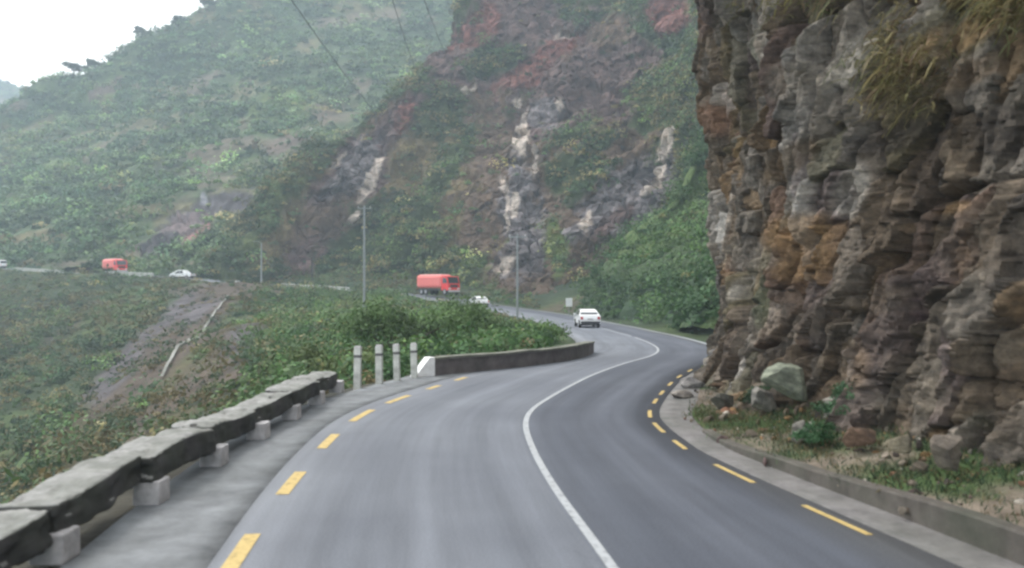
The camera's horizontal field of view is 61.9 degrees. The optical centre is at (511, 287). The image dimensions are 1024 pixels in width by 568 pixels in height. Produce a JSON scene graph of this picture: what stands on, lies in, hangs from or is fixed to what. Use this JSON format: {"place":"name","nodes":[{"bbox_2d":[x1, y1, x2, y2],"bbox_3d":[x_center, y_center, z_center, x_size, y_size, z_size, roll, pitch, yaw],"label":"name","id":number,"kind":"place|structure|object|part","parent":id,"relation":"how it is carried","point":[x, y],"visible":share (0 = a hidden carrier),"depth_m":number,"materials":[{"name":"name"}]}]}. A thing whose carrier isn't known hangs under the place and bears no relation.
{"place":"outdoors","nodes":[
{"label":"outdoors","id":0,"kind":"place"},
{"bbox_2d":[0,89,18,107],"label":"distant ridge","id":1,"kind":"structure","parent":0,"point":[6,97],"depth_m":790.72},
{"bbox_2d":[0,79,23,104],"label":"ridge vegetation","id":2,"kind":"object","parent":1,"relation":"on","point":[13,89],"visible":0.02,"depth_m":807.81,"materials":[{"name":"green plant"}]},
{"bbox_2d":[0,0,214,87],"label":"sky","id":3,"kind":"structure","parent":0,"point":[36,35],"materials":[{"name":"white"}]},
{"bbox_2d":[0,0,454,275],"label":"mountain","id":4,"kind":"structure","parent":0,"point":[181,217],"depth_m":344.59,"materials":[{"name":"green plant"}]},
{"bbox_2d":[60,60,87,72],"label":"tree","id":5,"kind":"object","parent":4,"relation":"on","point":[73,66],"visible":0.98,"depth_m":386.87,"materials":[{"name":"green plant"}]},
{"bbox_2d":[86,58,102,68],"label":"tree","id":6,"kind":"object","parent":4,"relation":"on","point":[91,62],"visible":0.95,"depth_m":389.90,"materials":[{"name":"green plant"}]},
{"bbox_2d":[133,25,150,34],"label":"tree","id":7,"kind":"object","parent":4,"relation":"on","point":[137,27],"visible":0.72,"depth_m":400.23,"materials":[{"name":"green plant"}]},
{"bbox_2d":[171,15,188,23],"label":"tree","id":8,"kind":"object","parent":4,"relation":"on","point":[175,18],"visible":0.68,"depth_m":401.19,"materials":[{"name":"green plant"}]},
{"bbox_2d":[197,0,216,5],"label":"tree","id":9,"kind":"object","parent":4,"relation":"on","point":[207,1],"visible":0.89,"depth_m":405.33,"materials":[{"name":"green plant"}]},
{"bbox_2d":[0,0,456,275],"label":"mountain vegetation","id":10,"kind":"object","parent":4,"relation":"on","point":[69,192],"visible":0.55,"depth_m":314.94,"materials":[{"name":"green plant"}]},
{"bbox_2d":[60,372,469,567],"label":"shoulder","id":11,"kind":"object","parent":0,"point":[193,521],"visible":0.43,"depth_m":9.96},
{"bbox_2d":[0,371,343,567],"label":"guard wall","id":12,"kind":"structure","parent":11,"relation":"on","point":[41,523],"depth_m":9.77,"materials":[{"name":"concrete"}]},
{"bbox_2d":[353,346,361,389],"bbox_3d":[-3.856,2.103,21.311,0.177,1.295,0.177,1,-1,2],"label":"white post","id":13,"kind":"object","parent":11,"relation":"on","point":[357,367],"visible":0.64,"depth_m":21.23,"materials":[{"name":"paint"}]},
{"bbox_2d":[375,345,382,383],"bbox_3d":[-3.454,2.118,22.199,0.177,1.265,0.177,0,0,5],"label":"white post","id":14,"kind":"object","parent":11,"relation":"on","point":[378,364],"visible":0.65,"depth_m":22.11,"materials":[{"name":"paint"}]},
{"bbox_2d":[393,344,400,380],"bbox_3d":[-3.092,2.128,22.901,0.166,1.245,0.166,-2,0,5],"label":"white post","id":15,"kind":"object","parent":11,"relation":"on","point":[396,362],"visible":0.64,"depth_m":22.82,"materials":[{"name":"paint"}]},
{"bbox_2d":[410,343,417,377],"bbox_3d":[-2.710,2.138,23.613,0.177,1.225,0.177,-1,-2,1],"label":"white post","id":16,"kind":"object","parent":11,"relation":"on","point":[413,356],"visible":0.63,"depth_m":23.53,"materials":[{"name":"paint"}]},
{"bbox_2d":[410,341,594,376],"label":"parapet","id":17,"kind":"structure","parent":11,"relation":"on","point":[448,364],"depth_m":26.24,"materials":[{"name":"concrete"}]},
{"bbox_2d":[0,266,713,567],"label":"hillside ground","id":18,"kind":"structure","parent":0,"point":[97,525],"depth_m":99.22,"materials":[{"name":"green plant"}]},
{"bbox_2d":[14,267,63,272],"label":"roadside parapet","id":19,"kind":"structure","parent":18,"relation":"on","point":[32,269],"depth_m":191.29,"materials":[{"name":"grey concrete"}]},
{"bbox_2d":[108,271,153,276],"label":"roadside parapet","id":20,"kind":"structure","parent":18,"relation":"on","point":[138,273],"depth_m":175.13,"materials":[{"name":"grey concrete"}]},
{"bbox_2d":[160,295,228,376],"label":"drain channel","id":21,"kind":"object","parent":18,"relation":"on","point":[173,354],"visible":0.78,"depth_m":84.08,"materials":[{"name":"grey concrete"}]},
{"bbox_2d":[253,241,261,282],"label":"lamp post","id":22,"kind":"object","parent":18,"relation":"on","point":[260,263],"visible":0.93,"depth_m":163.89,"materials":[{"name":"metal"}]},
{"bbox_2d":[0,247,560,503],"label":"slope scrub","id":23,"kind":"object","parent":18,"relation":"on","point":[46,449],"visible":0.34,"depth_m":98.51,"materials":[{"name":"green plant"}]},
{"bbox_2d":[311,257,312,279],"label":"utility pole","id":24,"kind":"object","parent":18,"relation":"on","point":[311,268],"visible":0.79,"depth_m":171.84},
{"bbox_2d":[281,283,349,291],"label":"roadside parapet","id":25,"kind":"structure","parent":18,"relation":"on","point":[320,285],"depth_m":147.04,"materials":[{"name":"grey concrete"}]},
{"bbox_2d":[282,339,387,379],"bbox_3d":[-6.052,2.899,30.244,3.471,2.225,3.086,0,0,-33],"label":"shrub","id":26,"kind":"object","parent":18,"relation":"on","point":[310,354],"visible":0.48,"depth_m":29.90,"materials":[{"name":"green plant"}]},
{"bbox_2d":[357,206,370,306],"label":"utility pole","id":27,"kind":"object","parent":18,"relation":"on","point":[364,275],"visible":0.94,"depth_m":107.88,"materials":[{"name":"metal"}]},
{"bbox_2d":[201,285,567,411],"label":"knoll undergrowth","id":28,"kind":"object","parent":18,"relation":"on","point":[442,345],"visible":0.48,"depth_m":44.83,"materials":[{"name":"green plant"}]},
{"bbox_2d":[322,292,471,354],"bbox_3d":[-5.830,1.980,40.371,7.296,3.525,4.970,0,0,-40],"label":"shrub","id":29,"kind":"object","parent":18,"relation":"on","point":[378,320],"visible":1,"depth_m":39.39,"materials":[{"name":"green plant"}]},
{"bbox_2d":[393,292,514,340],"bbox_3d":[-3.520,1.893,44.636,7.238,3.306,6.104,0,0,-18],"label":"shrub","id":30,"kind":"object","parent":18,"relation":"on","point":[476,313],"visible":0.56,"depth_m":44.13,"materials":[{"name":"green plant"}]},
{"bbox_2d":[448,319,537,336],"bbox_3d":[-0.964,2.429,44.014,4.912,1.696,3.172,0,0,0],"label":"shrub","id":31,"kind":"object","parent":18,"relation":"on","point":[514,327],"visible":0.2,"depth_m":43.50,"materials":[{"name":"green plant"}]},
{"bbox_2d":[508,233,525,319],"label":"utility pole","id":32,"kind":"object","parent":18,"relation":"on","point":[517,311],"visible":0.94,"depth_m":81.93,"materials":[{"name":"metal"}]},
{"bbox_2d":[521,317,571,337],"bbox_3d":[1.811,2.441,46.785,3.189,1.733,3.755,0,0,-38],"label":"shrub","id":33,"kind":"object","parent":18,"relation":"on","point":[558,330],"visible":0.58,"depth_m":46.01,"materials":[{"name":"green plant"}]},
{"bbox_2d":[566,298,571,305],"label":"marker sign","id":34,"kind":"object","parent":18,"relation":"on","point":[568,301],"visible":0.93,"depth_m":96.92,"materials":[{"name":"metal"}]},
{"bbox_2d":[392,0,414,67],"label":"power cable","id":35,"kind":"object","parent":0,"point":[402,32],"visible":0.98,"depth_m":172.14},
{"bbox_2d":[200,0,703,295],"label":"rocky spur","id":36,"kind":"structure","parent":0,"point":[507,202],"depth_m":184.25,"materials":[{"name":"grey stone"}]},
{"bbox_2d":[424,0,444,52],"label":"power cable","id":37,"kind":"object","parent":36,"relation":"attached to","point":[433,24],"visible":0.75,"depth_m":176.17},
{"bbox_2d":[190,0,703,295],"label":"spur vegetation","id":38,"kind":"object","parent":36,"relation":"on","point":[682,46],"visible":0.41,"depth_m":175.12,"materials":[{"name":"green plant"}]},
{"bbox_2d":[1,268,962,567],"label":"road","id":39,"kind":"structure","parent":0,"point":[447,474],"depth_m":10.52,"materials":[{"name":"grey asphalt"}]},
{"bbox_2d":[0,260,6,267],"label":"van","id":40,"kind":"object","parent":39,"relation":"on","point":[3,263],"visible":1,"depth_m":201.21,"materials":[{"name":"white paint"}]},
{"bbox_2d":[102,259,126,273],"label":"truck","id":41,"kind":"object","parent":39,"relation":"on","point":[118,264],"visible":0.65,"depth_m":183.09,"materials":[{"name":"red paint"}]},
{"bbox_2d":[169,270,195,277],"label":"car","id":42,"kind":"object","parent":39,"relation":"on","point":[184,273],"visible":0.8,"depth_m":171.40,"materials":[{"name":"white paint"}]},
{"bbox_2d":[221,377,467,567],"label":"edge line","id":43,"kind":"object","parent":39,"relation":"on","point":[239,552],"visible":1,"depth_m":10.34,"materials":[{"name":"yellow paint"}]},
{"bbox_2d":[417,274,459,294],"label":"truck","id":44,"kind":"object","parent":39,"relation":"on","point":[446,283],"visible":0.99,"depth_m":133.68,"materials":[{"name":"red metal"}]},
{"bbox_2d":[469,296,488,306],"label":"car","id":45,"kind":"object","parent":39,"relation":"on","point":[485,300],"visible":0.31,"depth_m":117.44,"materials":[{"name":"white paint"}]},
{"bbox_2d":[573,309,600,327],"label":"car","id":46,"kind":"object","parent":39,"relation":"on","point":[592,317],"visible":1,"depth_m":69.59,"materials":[{"name":"white paint"}]},
{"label":"rear window","id":47,"kind":"part","parent":46,"relation":"part of","materials":[{"name":"grey glass"}]},
{"bbox_2d":[523,320,658,567],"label":"line","id":48,"kind":"object","parent":39,"relation":"on","point":[602,553],"visible":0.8,"depth_m":10.65,"materials":[{"name":"white paint"}]},
{"bbox_2d":[545,311,705,343],"bbox_3d":[8.283,3.079,76.274,3.575,0.557,70.477,0,0,-5],"label":"edge line","id":49,"kind":"object","parent":39,"relation":"on","point":[651,330],"visible":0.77,"depth_m":60.44,"materials":[{"name":"white paint"}]},
{"bbox_2d":[648,369,872,534],"bbox_3d":[3.769,2.499,14.886,2.459,0.014,22.774,0,0,3],"label":"edge line","id":50,"kind":"object","parent":39,"relation":"on","point":[657,426],"visible":1,"depth_m":11.16,"materials":[{"name":"yellow paint"}]},
{"bbox_2d":[660,372,1023,567],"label":"gutter","id":51,"kind":"object","parent":39,"relation":"on","point":[945,547],"visible":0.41,"depth_m":9.95,"materials":[{"name":"concrete"}]},
{"bbox_2d":[670,390,693,398],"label":"boulder","id":52,"kind":"object","parent":51,"relation":"on","point":[683,394],"visible":0.95,"depth_m":19.24,"materials":[{"name":"grey stone"}]},
{"bbox_2d":[582,143,719,330],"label":"shrubby bank","id":53,"kind":"structure","parent":0,"point":[693,173],"depth_m":98.45,"materials":[{"name":"green plant"}]},
{"bbox_2d":[560,121,719,333],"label":"bank vegetation","id":54,"kind":"object","parent":53,"relation":"on","point":[689,301],"visible":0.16,"depth_m":91.95,"materials":[{"name":"green plant"}]},
{"bbox_2d":[681,385,1023,540],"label":"verge","id":55,"kind":"structure","parent":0,"point":[1017,491],"depth_m":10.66,"materials":[{"name":"green plant"}]},
{"bbox_2d":[680,377,704,388],"bbox_3d":[4.466,2.405,21.278,0.666,0.360,0.475,0,0,-25],"label":"boulder","id":56,"kind":"object","parent":55,"relation":"on","point":[689,383],"visible":0.86,"depth_m":21.12,"materials":[{"name":"grey stone"}]},
{"bbox_2d":[710,393,733,409],"bbox_3d":[4.178,2.280,16.997,0.446,0.339,0.514,0,-15,24],"label":"boulder","id":57,"kind":"object","parent":55,"relation":"on","point":[720,401],"visible":0.88,"depth_m":16.88,"materials":[{"name":"grey stone"}]},
{"bbox_2d":[737,382,770,408],"bbox_3d":[4.773,2.099,16.591,0.851,0.849,1.696,0,0,11],"label":"shrub","id":58,"kind":"object","parent":55,"relation":"on","point":[746,397],"visible":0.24,"depth_m":16.03,"materials":[{"name":"green plant"}]},
{"bbox_2d":[751,386,776,411],"bbox_3d":[4.578,2.029,15.604,0.498,0.488,0.402,0,0,-21],"label":"boulder","id":59,"kind":"object","parent":55,"relation":"on","point":[762,399],"visible":1,"depth_m":15.45,"materials":[{"name":"grey stone"}]},
{"bbox_2d":[761,362,807,401],"bbox_3d":[4.720,1.641,14.806,0.748,0.659,0.639,0,0,2],"label":"boulder","id":60,"kind":"object","parent":55,"relation":"on","point":[787,379],"visible":1,"depth_m":14.60,"materials":[{"name":"grey stone"}]},
{"bbox_2d":[791,420,812,443],"bbox_3d":[4.343,2.192,12.791,0.306,0.389,0.335,-11,-18,29],"label":"boulder","id":61,"kind":"object","parent":55,"relation":"on","point":[796,426],"visible":0.38,"depth_m":12.71,"materials":[{"name":"grey stone"}]},
{"bbox_2d":[788,418,838,448],"bbox_3d":[4.378,2.192,12.388,0.734,0.542,0.654,0,0,-36],"label":"shrub","id":62,"kind":"object","parent":55,"relation":"on","point":[817,433],"visible":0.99,"depth_m":12.30,"materials":[{"name":"green plant"}]},
{"bbox_2d":[810,379,854,415],"bbox_3d":[5.371,1.866,13.557,0.938,0.992,1.079,0,0,-41],"label":"shrub","id":63,"kind":"object","parent":55,"relation":"on","point":[829,405],"visible":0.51,"depth_m":13.51,"materials":[{"name":"green plant"}]},
{"bbox_2d":[684,389,1023,515],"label":"rubble","id":64,"kind":"object","parent":55,"relation":"on","point":[920,464],"visible":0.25,"depth_m":11.68,"materials":[{"name":"grey stone"}]},
{"bbox_2d":[842,427,875,446],"bbox_3d":[4.766,2.062,11.684,0.523,0.294,0.349,16,-12,-29],"label":"boulder","id":65,"kind":"object","parent":55,"relation":"on","point":[856,437],"visible":1,"depth_m":11.58,"materials":[{"name":"brown stone"}]},
{"bbox_2d":[702,429,1023,565],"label":"kerb wall","id":66,"kind":"structure","parent":55,"relation":"on","point":[994,535],"depth_m":9.02,"materials":[{"name":"concrete"}]},
{"bbox_2d":[885,434,911,453],"bbox_3d":[4.945,1.994,10.911,0.321,0.252,0.396,-5,-8,22],"label":"boulder","id":67,"kind":"object","parent":55,"relation":"on","point":[902,444],"visible":1,"depth_m":10.79,"materials":[{"name":"beige stone"}]},
{"bbox_2d":[930,435,962,470],"bbox_3d":[5.075,1.919,9.992,0.238,0.449,0.340,-8,19,-38],"label":"boulder","id":68,"kind":"object","parent":55,"relation":"on","point":[945,451],"visible":1,"depth_m":9.91,"materials":[{"name":"grey stone"}]},
{"bbox_2d":[691,0,1023,477],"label":"cliff","id":69,"kind":"structure","parent":0,"point":[886,273],"depth_m":13.34,"materials":[{"name":"brown stone"}]},
{"bbox_2d":[723,0,1023,137],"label":"hanging grass","id":70,"kind":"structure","parent":69,"relation":"hanging from","point":[914,75],"depth_m":12.44,"materials":[{"name":"green plant"}]},
{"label":"anchor pole","id":71,"kind":"object","parent":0,"visible":0},
{"bbox_2d":[291,0,375,113],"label":"power cable","id":72,"kind":"object","parent":71,"relation":"attached to","point":[329,53],"visible":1,"depth_m":155.68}
]}

